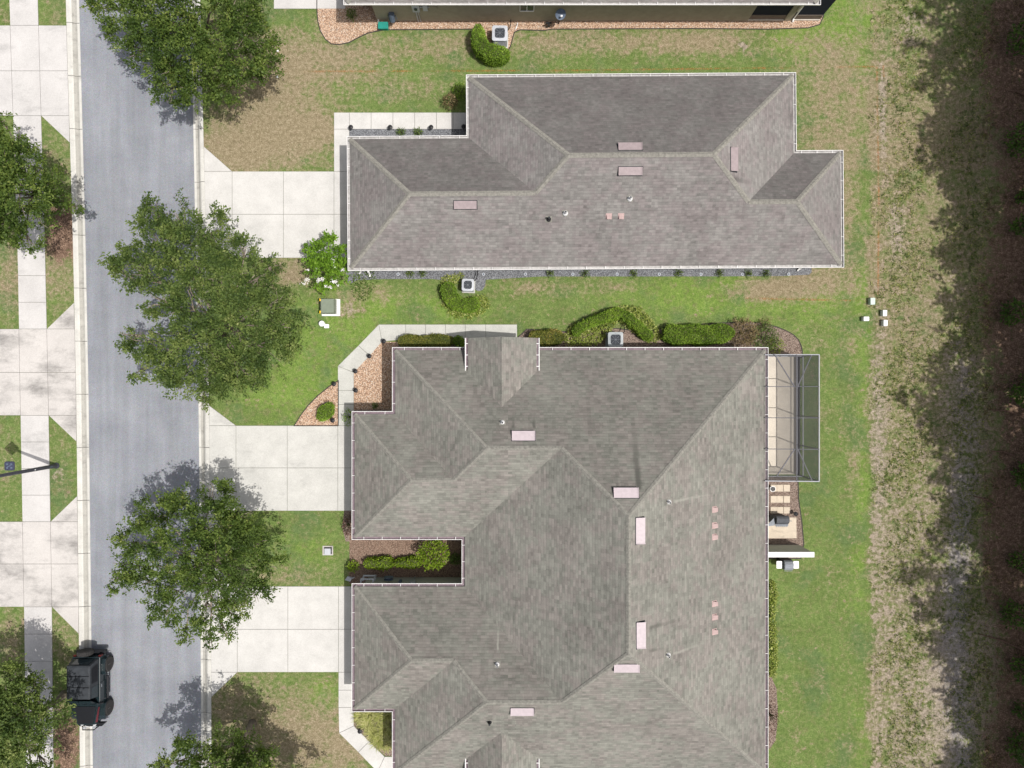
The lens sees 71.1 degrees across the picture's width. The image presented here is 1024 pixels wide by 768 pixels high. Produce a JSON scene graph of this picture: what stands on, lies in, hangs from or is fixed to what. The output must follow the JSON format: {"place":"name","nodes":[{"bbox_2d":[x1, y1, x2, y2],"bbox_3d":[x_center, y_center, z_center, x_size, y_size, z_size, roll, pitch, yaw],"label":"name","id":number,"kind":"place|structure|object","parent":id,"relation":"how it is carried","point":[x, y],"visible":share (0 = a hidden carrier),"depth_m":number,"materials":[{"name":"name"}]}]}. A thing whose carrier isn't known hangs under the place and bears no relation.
{"place":"outdoors","nodes":[
{"label":"outdoors","id":0,"kind":"place"},
{"bbox_2d":[9,0,53,767],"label":"sidewalk","id":1,"kind":"structure","parent":0,"point":[34,445],"depth_m":39.97,"materials":[{"name":"concrete"}]},
{"bbox_2d":[0,26,69,141],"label":"driveway","id":2,"kind":"structure","parent":0,"point":[33,70],"depth_m":39.97,"materials":[{"name":"concrete"}]},
{"bbox_2d":[0,303,76,440],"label":"driveway","id":3,"kind":"structure","parent":0,"point":[51,348],"depth_m":39.97,"materials":[{"name":"concrete"}]},
{"bbox_2d":[0,497,78,632],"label":"driveway","id":4,"kind":"structure","parent":0,"point":[38,564],"depth_m":39.97,"materials":[{"name":"concrete"}]},
{"bbox_2d":[79,0,200,767],"bbox_3d":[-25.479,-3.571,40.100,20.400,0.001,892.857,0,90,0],"label":"road","id":5,"kind":"structure","parent":0,"point":[144,438],"depth_m":40.10,"materials":[{"name":"grey asphalt"}]},
{"bbox_2d":[67,648,113,729],"bbox_3d":[-23.179,16.723,39.185,1.960,1.860,4.438,0,90,0],"label":"parked car","id":6,"kind":"object","parent":5,"relation":"on","point":[88,669],"visible":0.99,"depth_m":38.94,"materials":[{"name":"black paint"}]},
{"bbox_2d":[66,0,210,767],"bbox_3d":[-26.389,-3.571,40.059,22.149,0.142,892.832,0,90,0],"label":"kerb","id":7,"kind":"structure","parent":5,"relation":"on","point":[79,270],"depth_m":40.06,"materials":[{"name":"concrete"}]},
{"bbox_2d":[204,147,333,272],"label":"driveway","id":8,"kind":"structure","parent":0,"point":[253,201],"depth_m":39.97,"materials":[{"name":"concrete"}]},
{"bbox_2d":[209,406,351,530],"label":"driveway","id":9,"kind":"structure","parent":0,"point":[287,468],"depth_m":39.97,"materials":[{"name":"concrete"}]},
{"bbox_2d":[211,568,351,695],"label":"driveway","id":10,"kind":"structure","parent":0,"point":[292,629],"depth_m":39.97,"materials":[{"name":"concrete"}]},
{"bbox_2d":[274,0,344,8],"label":"driveway","id":11,"kind":"structure","parent":0,"point":[307,4],"depth_m":39.97,"materials":[{"name":"concrete"}]},
{"bbox_2d":[349,712,367,725],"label":"fountain grass","id":12,"kind":"object","parent":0,"point":[356,715],"depth_m":39.74,"materials":[{"name":"green plant"}]},
{"bbox_2d":[339,672,391,767],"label":"path","id":13,"kind":"structure","parent":0,"point":[348,732],"depth_m":39.97,"materials":[{"name":"concrete"}]},
{"bbox_2d":[356,712,377,733],"bbox_3d":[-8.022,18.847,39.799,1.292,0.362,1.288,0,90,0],"label":"fountain grass","id":14,"kind":"object","parent":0,"point":[361,727],"depth_m":39.69,"materials":[{"name":"green plant"}]},
{"bbox_2d":[363,725,381,741],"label":"fountain grass","id":15,"kind":"object","parent":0,"point":[370,735],"depth_m":39.72,"materials":[{"name":"green plant"}]},
{"bbox_2d":[354,712,391,755],"bbox_3d":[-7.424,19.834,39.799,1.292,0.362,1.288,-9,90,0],"label":"fountain grass","id":16,"kind":"object","parent":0,"point":[376,742],"depth_m":39.70,"materials":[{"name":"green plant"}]},
{"bbox_2d":[370,712,391,726],"bbox_3d":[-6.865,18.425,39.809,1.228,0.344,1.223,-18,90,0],"label":"fountain grass","id":17,"kind":"object","parent":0,"point":[388,715],"depth_m":39.74,"materials":[{"name":"green plant"}]},
{"bbox_2d":[374,721,391,740],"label":"fountain grass","id":18,"kind":"object","parent":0,"point":[385,727],"depth_m":39.73,"materials":[{"name":"green plant"}]},
{"bbox_2d":[378,737,391,755],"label":"fountain grass","id":19,"kind":"object","parent":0,"point":[388,748],"depth_m":39.75,"materials":[{"name":"green plant"}]},
{"bbox_2d":[381,729,391,746],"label":"fountain grass","id":20,"kind":"object","parent":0,"point":[388,737],"depth_m":39.73,"materials":[{"name":"green plant"}]},
{"bbox_2d":[334,113,465,257],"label":"path","id":21,"kind":"structure","parent":0,"point":[343,122],"depth_m":39.97,"materials":[{"name":"concrete"}]},
{"bbox_2d":[338,325,516,425],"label":"path","id":22,"kind":"structure","parent":0,"point":[356,358],"depth_m":39.97,"materials":[{"name":"concrete"}]},
{"bbox_2d":[0,0,1023,767],"bbox_3d":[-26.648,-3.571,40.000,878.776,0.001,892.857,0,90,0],"label":"ground","id":23,"kind":"structure","parent":0,"point":[838,706],"depth_m":40.00,"materials":[{"name":"green plant"}]},
{"bbox_2d":[4,461,14,469],"bbox_3d":[-28.018,4.571,39.970,0.560,0.060,0.500,0,90,0],"label":"manhole cover","id":24,"kind":"object","parent":23,"relation":"on","point":[9,465],"visible":1,"depth_m":39.95,"materials":[{"name":"metal"}]},
{"bbox_2d":[0,463,59,476],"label":"street lamp","id":25,"kind":"object","parent":23,"relation":"on","point":[54,465],"visible":1,"depth_m":37.85,"materials":[{"name":"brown metal"}]},
{"bbox_2d":[0,653,76,767],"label":"oak tree","id":26,"kind":"object","parent":23,"relation":"on","point":[15,730],"visible":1,"depth_m":35.10,"materials":[{"name":"green plant"}]},
{"bbox_2d":[0,110,85,258],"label":"oak tree","id":27,"kind":"object","parent":23,"relation":"on","point":[18,146],"visible":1,"depth_m":35.12,"materials":[{"name":"green plant"}]},
{"bbox_2d":[79,0,288,114],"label":"oak tree","id":28,"kind":"object","parent":23,"relation":"on","point":[204,38],"visible":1,"depth_m":34.82,"materials":[{"name":"green plant"}]},
{"bbox_2d":[104,476,290,652],"bbox_3d":[-15.878,8.879,36.196,8.873,7.839,8.811,37,90,0],"label":"oak tree","id":29,"kind":"object","parent":23,"relation":"on","point":[206,561],"visible":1,"depth_m":35.05,"materials":[{"name":"green plant"}]},
{"bbox_2d":[96,188,315,414],"bbox_3d":[-15.380,-4.127,36.245,10.936,7.741,11.482,0,90,0],"label":"oak tree","id":30,"kind":"object","parent":23,"relation":"on","point":[215,258],"visible":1,"depth_m":35.12,"materials":[{"name":"green plant"}]},
{"bbox_2d":[145,719,280,767],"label":"oak tree","id":31,"kind":"object","parent":23,"relation":"on","point":[242,749],"visible":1,"depth_m":35.46,"materials":[{"name":"green plant"}]},
{"bbox_2d":[294,380,338,425],"bbox_3d":[-10.931,1.060,39.985,2.533,0.030,2.588,0,90,0],"label":"pebble bed","id":32,"kind":"object","parent":23,"relation":"on","point":[307,417],"visible":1,"depth_m":39.99,"materials":[{"name":"brown gravel"}]},
{"bbox_2d":[316,402,334,421],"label":"shrub","id":33,"kind":"object","parent":32,"relation":"on","point":[325,411],"visible":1,"depth_m":39.43,"materials":[{"name":"green plant"}]},
{"bbox_2d":[319,321,328,327],"bbox_3d":[-10.426,-3.296,39.770,0.556,0.460,0.339,25,90,0],"label":"vent cap","id":34,"kind":"object","parent":23,"relation":"on","point":[321,323],"visible":1,"depth_m":39.60,"materials":[{"name":"white plastic"}]},
{"bbox_2d":[301,228,350,295],"bbox_3d":[-9.825,-6.499,38.489,3.031,3.072,3.577,0,90,0],"label":"crape myrtle","id":35,"kind":"object","parent":23,"relation":"on","point":[330,264],"visible":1,"depth_m":37.70,"materials":[{"name":"green plant"}]},
{"bbox_2d":[323,546,332,554],"bbox_3d":[-10.268,9.286,39.955,0.580,0.090,0.520,0,90,0],"label":"drain box","id":36,"kind":"object","parent":23,"relation":"on","point":[327,550],"visible":1,"depth_m":39.94,"materials":[{"name":"concrete"}]},
{"bbox_2d":[319,298,339,315],"bbox_3d":[-10.081,-4.256,39.630,1.020,0.740,0.940,0,90,0],"label":"transformer","id":37,"kind":"object","parent":23,"relation":"on","point":[329,307],"visible":1,"depth_m":39.28,"materials":[{"name":"green metal"}]},
{"bbox_2d":[342,511,351,540],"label":"mulch bed","id":38,"kind":"object","parent":23,"relation":"on","point":[347,514],"visible":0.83,"depth_m":39.99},
{"bbox_2d":[341,515,351,537],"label":"shrub","id":39,"kind":"object","parent":38,"relation":"on","point":[345,526],"visible":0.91,"depth_m":39.41,"materials":[{"name":"red plant"}]},
{"bbox_2d":[348,271,376,301],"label":"ground cover","id":40,"kind":"object","parent":23,"relation":"on","point":[363,285],"visible":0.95,"depth_m":39.91,"materials":[{"name":"green plant"}]},
{"bbox_2d":[354,410,391,410],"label":"mulch bed","id":41,"kind":"object","parent":23,"relation":"on","point":[372,410],"visible":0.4,"depth_m":39.99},
{"bbox_2d":[342,407,351,425],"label":"shrub","id":42,"kind":"object","parent":41,"relation":"on","point":[348,416],"visible":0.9,"depth_m":39.48,"materials":[{"name":"green plant"}]},
{"bbox_2d":[354,342,397,409],"bbox_3d":[-7.268,-0.196,39.990,3.107,0.001,4.321,0,90,0],"label":"pebble bed","id":43,"kind":"object","parent":23,"relation":"on","point":[372,379],"visible":0.5,"depth_m":39.99,"materials":[{"name":"brown gravel"}]},
{"bbox_2d":[349,535,461,583],"bbox_3d":[-5.250,9.786,39.988,7.643,0.001,2.714,0,90,0],"label":"mulch bed","id":44,"kind":"object","parent":23,"relation":"on","point":[360,551],"visible":0.4,"depth_m":39.99,"materials":[{"name":"brown wood"}]},
{"bbox_2d":[345,560,359,573],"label":"shrub","id":45,"kind":"object","parent":44,"relation":"on","point":[352,565],"visible":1,"depth_m":39.54,"materials":[{"name":"green plant"}]},
{"bbox_2d":[363,554,394,570],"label":"hedge","id":46,"kind":"object","parent":44,"relation":"on","point":[383,562],"visible":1,"depth_m":39.38,"materials":[{"name":"green plant"}]},
{"bbox_2d":[393,554,421,569],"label":"hedge","id":47,"kind":"object","parent":44,"relation":"on","point":[410,561],"visible":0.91,"depth_m":39.43,"materials":[{"name":"green plant"}]},
{"bbox_2d":[415,540,449,570],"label":"shrub","id":48,"kind":"object","parent":44,"relation":"on","point":[428,560],"visible":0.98,"depth_m":38.79,"materials":[{"name":"green plant"}]},
{"bbox_2d":[449,551,461,565],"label":"shrub","id":49,"kind":"object","parent":44,"relation":"on","point":[453,559],"visible":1,"depth_m":39.56,"materials":[{"name":"green plant"}]},
{"bbox_2d":[349,129,465,135],"bbox_3d":[-5.696,-13.536,39.992,6.750,0.001,1.357,0,90,0],"label":"gravel bed","id":50,"kind":"object","parent":23,"relation":"on","point":[393,132],"visible":0.2,"depth_m":39.99,"materials":[{"name":"grey gravel"}]},
{"bbox_2d":[413,127,421,135],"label":"shrub","id":51,"kind":"object","parent":50,"relation":"on","point":[417,130],"visible":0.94,"depth_m":39.81,"materials":[{"name":"green plant"}]},
{"bbox_2d":[442,91,457,109],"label":"shrub","id":52,"kind":"object","parent":23,"relation":"on","point":[450,95],"visible":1,"depth_m":39.34,"materials":[{"name":"orange plant"}]},
{"bbox_2d":[451,81,465,100],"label":"shrub","id":53,"kind":"object","parent":23,"relation":"on","point":[460,92],"visible":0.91,"depth_m":39.42,"materials":[{"name":"green plant"}]},
{"bbox_2d":[439,281,480,312],"bbox_3d":[-2.974,-4.625,39.596,2.552,1.107,1.381,31,90,0],"label":"hedge","id":54,"kind":"object","parent":23,"relation":"on","point":[453,299],"visible":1,"depth_m":39.26,"materials":[{"name":"green plant"}]},
{"bbox_2d":[440,272,490,319],"bbox_3d":[-2.939,-4.806,39.920,3.274,0.426,2.304,43,90,0],"label":"ground cover","id":55,"kind":"object","parent":23,"relation":"on","point":[455,282],"visible":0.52,"depth_m":39.90,"materials":[{"name":"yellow plant"}]},
{"bbox_2d":[470,23,510,67],"bbox_3d":[-1.360,-18.425,39.409,2.631,1.522,1.408,41,90,0],"label":"hedge","id":56,"kind":"object","parent":23,"relation":"on","point":[485,51],"visible":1,"depth_m":38.91,"materials":[{"name":"green plant"}]},
{"bbox_2d":[352,337,767,767],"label":"duplex house","id":57,"kind":"structure","parent":23,"relation":"on","point":[601,513],"depth_m":35.92,"materials":[{"name":"grey"}]},
{"bbox_2d":[316,0,823,48],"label":"pebble bed","id":58,"kind":"object","parent":23,"relation":"on","point":[336,27],"visible":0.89,"depth_m":39.99,"materials":[{"name":"brown gravel"}]},
{"bbox_2d":[346,8,357,20],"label":"shrub","id":59,"kind":"object","parent":58,"relation":"on","point":[349,13],"visible":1,"depth_m":39.52,"materials":[{"name":"green plant"}]},
{"bbox_2d":[378,22,388,30],"bbox_3d":[-7.143,-19.873,39.850,0.560,0.300,0.380,0,90,0],"label":"hose box","id":60,"kind":"object","parent":58,"relation":"on","point":[383,26],"visible":1,"depth_m":39.70,"materials":[{"name":"teal plastic"}]},
{"bbox_2d":[492,19,510,47],"bbox_3d":[-0.582,-19.415,39.566,1.055,0.867,1.387,1,90,0],"label":"air conditioner","id":61,"kind":"object","parent":58,"relation":"on","point":[500,34],"visible":0.94,"depth_m":39.16,"materials":[{"name":"metal"}]},
{"bbox_2d":[555,8,565,23],"bbox_3d":[2.623,-19.928,39.220,0.571,1.560,0.443,0,90,0],"label":"satellite dish","id":62,"kind":"object","parent":58,"relation":"on","point":[560,14],"visible":1,"depth_m":38.69,"materials":[{"name":"grey metal"}]},
{"bbox_2d":[346,265,811,290],"bbox_3d":[3.728,-6.161,39.992,25.973,0.001,1.964,0,90,0],"label":"gravel bed","id":63,"kind":"object","parent":23,"relation":"on","point":[480,280],"visible":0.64,"depth_m":39.99,"materials":[{"name":"gravel"}]},
{"bbox_2d":[462,270,477,292],"bbox_3d":[-2.332,-5.673,39.617,0.875,0.767,1.207,2,90,0],"label":"air conditioner","id":64,"kind":"object","parent":63,"relation":"on","point":[468,285],"visible":1,"depth_m":39.31,"materials":[{"name":"metal"}]},
{"bbox_2d":[343,0,835,22],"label":"house","id":65,"kind":"structure","parent":23,"relation":"on","point":[392,11],"depth_m":38.86,"materials":[{"name":"grey"}]},
{"bbox_2d":[520,6,533,11],"bbox_3d":[0.804,-20.223,38.325,0.790,1.170,0.055,0,90,0],"label":"window","id":66,"kind":"structure","parent":65,"relation":"in","point":[522,8],"depth_m":38.64,"materials":[{"name":"white metal"}]},
{"bbox_2d":[347,72,843,273],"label":"house","id":67,"kind":"structure","parent":23,"relation":"on","point":[625,171],"depth_m":36.44,"materials":[{"name":"grey"}]},
{"bbox_2d":[564,305,661,346],"bbox_3d":[5.673,-3.223,39.833,5.573,0.583,2.416,0,90,0],"label":"ground cover","id":68,"kind":"object","parent":23,"relation":"on","point":[598,329],"visible":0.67,"depth_m":39.78,"materials":[{"name":"green plant"}]},
{"bbox_2d":[518,322,802,353],"bbox_3d":[8.228,-2.156,39.986,15.984,0.029,2.627,0,90,0],"label":"mulch bed","id":69,"kind":"object","parent":23,"relation":"on","point":[789,339],"visible":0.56,"depth_m":39.99,"materials":[{"name":"brown wood"}]},
{"bbox_2d":[528,327,566,346],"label":"hedge","id":70,"kind":"object","parent":69,"relation":"on","point":[549,337],"visible":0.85,"depth_m":39.20,"materials":[{"name":"green plant"}]},
{"bbox_2d":[571,307,624,336],"bbox_3d":[4.699,-3.472,39.589,3.173,1.144,0.866,-23,90,0],"label":"hedge","id":71,"kind":"object","parent":69,"relation":"on","point":[604,317],"visible":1,"depth_m":39.23,"materials":[{"name":"green plant"}]},
{"bbox_2d":[605,324,624,346],"bbox_3d":[5.733,-2.670,39.541,1.035,0.917,1.367,0,90,0],"label":"air conditioner","id":72,"kind":"object","parent":69,"relation":"on","point":[613,339],"visible":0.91,"depth_m":39.11,"materials":[{"name":"metal"}]},
{"bbox_2d":[620,311,653,341],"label":"hedge","id":73,"kind":"object","parent":69,"relation":"on","point":[640,328],"visible":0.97,"depth_m":39.22,"materials":[{"name":"green plant"}]},
{"bbox_2d":[660,323,735,346],"bbox_3d":[10.272,-2.722,39.523,4.106,1.249,1.357,0,90,0],"label":"hedge","id":74,"kind":"object","parent":69,"relation":"on","point":[697,334],"visible":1,"depth_m":39.11,"materials":[{"name":"green plant"}]},
{"bbox_2d":[730,316,760,346],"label":"shrub","id":75,"kind":"object","parent":69,"relation":"on","point":[741,332],"visible":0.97,"depth_m":39.30,"materials":[{"name":"orange plant"}]},
{"bbox_2d":[750,322,780,349],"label":"shrub","id":76,"kind":"object","parent":69,"relation":"on","point":[762,338],"visible":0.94,"depth_m":39.38,"materials":[{"name":"green plant"}]},
{"bbox_2d":[757,318,773,332],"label":"shrub","id":77,"kind":"object","parent":69,"relation":"on","point":[764,323],"visible":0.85,"depth_m":39.75,"materials":[{"name":"green plant"}]},
{"bbox_2d":[766,337,785,353],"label":"shrub","id":78,"kind":"object","parent":69,"relation":"on","point":[778,350],"visible":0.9,"depth_m":39.62,"materials":[{"name":"green plant"}]},
{"bbox_2d":[768,674,777,748],"bbox_3d":[14.196,18.125,39.991,1.250,0.001,4.464,0,90,0],"label":"mulch bed","id":79,"kind":"object","parent":23,"relation":"on","point":[772,693],"visible":0.46,"depth_m":39.99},
{"bbox_2d":[768,700,778,733],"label":"shrub","id":80,"kind":"object","parent":79,"relation":"on","point":[771,716],"visible":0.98,"depth_m":39.44,"materials":[{"name":"red plant"}]},
{"bbox_2d":[768,579,778,677],"bbox_3d":[14.510,13.617,39.835,0.685,0.582,5.562,0,90,0],"label":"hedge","id":81,"kind":"object","parent":23,"relation":"on","point":[774,638],"visible":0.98,"depth_m":39.78,"materials":[{"name":"green plant"}]},
{"bbox_2d":[768,481,803,558],"bbox_3d":[14.911,7.446,39.986,2.779,0.029,4.636,0,90,0],"label":"mulch bed","id":82,"kind":"object","parent":23,"relation":"on","point":[794,503],"visible":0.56,"depth_m":39.99,"materials":[{"name":"brown wood"}]},
{"bbox_2d":[770,496,776,502],"bbox_3d":[14.589,6.429,39.975,0.350,0.049,0.380,0,90,0],"label":"paver","id":83,"kind":"object","parent":82,"relation":"on","point":[773,499],"visible":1,"depth_m":39.95,"materials":[{"name":"beige concrete"}]},
{"bbox_2d":[768,517,796,537],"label":"patio","id":84,"kind":"structure","parent":82,"relation":"on","point":[789,530],"depth_m":39.95,"materials":[{"name":"beige concrete"}]},
{"bbox_2d":[768,515,789,526],"bbox_3d":[14.620,7.496,39.420,1.335,0.960,0.610,0,90,0],"label":"grill","id":85,"kind":"object","parent":84,"relation":"on","point":[779,520],"visible":0.98,"depth_m":39.14,"materials":[{"name":"metal"}]},
{"bbox_2d":[783,496,789,502],"bbox_3d":[15.321,6.429,39.975,0.350,0.049,0.380,0,90,0],"label":"paver","id":86,"kind":"object","parent":82,"relation":"on","point":[786,499],"visible":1,"depth_m":39.95,"materials":[{"name":"beige concrete"}]},
{"bbox_2d":[776,557,798,569],"bbox_3d":[15.037,9.914,39.401,1.210,1.039,0.584,0,90,0],"label":"grill","id":87,"kind":"object","parent":23,"relation":"on","point":[785,563],"visible":0.97,"depth_m":39.09,"materials":[{"name":"metal"}]},
{"bbox_2d":[768,545,813,556],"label":"privacy wall","id":88,"kind":"structure","parent":23,"relation":"on","point":[787,551],"depth_m":38.36,"materials":[{"name":"white paint"}]},
{"bbox_2d":[765,354,819,481],"bbox_3d":[14.523,1.759,38.505,2.765,2.990,6.604,0,90,0],"label":"screen enclosure","id":89,"kind":"object","parent":23,"relation":"on","point":[793,386],"visible":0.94,"depth_m":39.69,"materials":[{"name":"grey metal"}]},
{"bbox_2d":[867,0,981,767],"bbox_3d":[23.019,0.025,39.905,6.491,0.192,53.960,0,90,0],"label":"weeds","id":90,"kind":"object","parent":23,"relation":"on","point":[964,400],"visible":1,"depth_m":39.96,"materials":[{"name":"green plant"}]},
{"bbox_2d":[869,0,991,767],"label":"dry grass","id":91,"kind":"structure","parent":23,"relation":"on","point":[988,421],"depth_m":39.96,"materials":[{"name":"beige plant"}]},
{"bbox_2d":[973,0,1023,767],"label":"fallen leaves","id":92,"kind":"object","parent":23,"relation":"on","point":[1001,300],"depth_m":39.95,"materials":[{"name":"brown plant"}]},
{"bbox_2d":[979,634,1023,650],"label":"fallen branch","id":93,"kind":"object","parent":23,"relation":"on","point":[1015,646],"visible":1,"depth_m":39.90,"materials":[{"name":"brown wood"}]},
{"bbox_2d":[988,409,1023,416],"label":"fallen branch","id":94,"kind":"object","parent":23,"relation":"on","point":[1019,414],"visible":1,"depth_m":39.90,"materials":[{"name":"brown wood"}]},
{"bbox_2d":[998,297,1023,326],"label":"thicket","id":95,"kind":"object","parent":23,"relation":"on","point":[1007,311],"visible":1,"depth_m":39.22,"materials":[{"name":"green plant"}]},
{"bbox_2d":[999,597,1023,631],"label":"thicket","id":96,"kind":"object","parent":23,"relation":"on","point":[1008,611],"visible":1,"depth_m":39.23,"materials":[{"name":"green plant"}]},
{"bbox_2d":[1003,120,1023,161],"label":"thicket","id":97,"kind":"object","parent":23,"relation":"on","point":[1014,144],"visible":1,"depth_m":38.95,"materials":[{"name":"green plant"}]},
{"bbox_2d":[1004,373,1023,407],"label":"thicket","id":98,"kind":"object","parent":23,"relation":"on","point":[1017,396],"visible":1,"depth_m":39.08,"materials":[{"name":"green plant"}]},
{"bbox_2d":[1005,728,1023,766],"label":"thicket","id":99,"kind":"object","parent":23,"relation":"on","point":[1017,740],"visible":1,"depth_m":39.15,"materials":[{"name":"green plant"}]},
{"bbox_2d":[1005,551,1023,572],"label":"thicket","id":100,"kind":"object","parent":23,"relation":"on","point":[1015,560],"visible":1,"depth_m":39.42,"materials":[{"name":"green plant"}]},
{"bbox_2d":[1006,18,1023,59],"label":"thicket","id":101,"kind":"object","parent":23,"relation":"on","point":[1018,44],"visible":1,"depth_m":38.94,"materials":[{"name":"green plant"}]},
{"bbox_2d":[1008,654,1023,684],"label":"thicket","id":102,"kind":"object","parent":23,"relation":"on","point":[1018,666],"visible":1,"depth_m":39.17,"materials":[{"name":"green plant"}]},
{"bbox_2d":[1008,213,1023,236],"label":"thicket","id":103,"kind":"object","parent":23,"relation":"on","point":[1016,226],"visible":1,"depth_m":39.38,"materials":[{"name":"green plant"}]},
{"bbox_2d":[1010,461,1023,489],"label":"thicket","id":104,"kind":"object","parent":23,"relation":"on","point":[1020,474],"visible":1,"depth_m":39.44,"materials":[{"name":"green plant"}]},
{"bbox_2d":[1011,699,1023,719],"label":"thicket","id":105,"kind":"object","parent":23,"relation":"on","point":[1018,715],"visible":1,"depth_m":39.49,"materials":[{"name":"green plant"}]},
{"bbox_2d":[1014,188,1023,205],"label":"thicket","id":106,"kind":"object","parent":23,"relation":"on","point":[1021,194],"visible":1,"depth_m":39.60,"materials":[{"name":"green plant"}]},
{"label":"mulch bed","id":107,"kind":"structure","parent":23,"relation":"on","visible":0},
{"bbox_2d":[397,333,454,346],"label":"hedge","id":108,"kind":"object","parent":107,"relation":"on","point":[430,340],"visible":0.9,"depth_m":39.31,"materials":[{"name":"green plant"}]},
{"bbox_2d":[453,335,464,346],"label":"hedge","id":109,"kind":"object","parent":107,"relation":"on","point":[458,341],"visible":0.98,"depth_m":39.39,"materials":[{"name":"green plant"}]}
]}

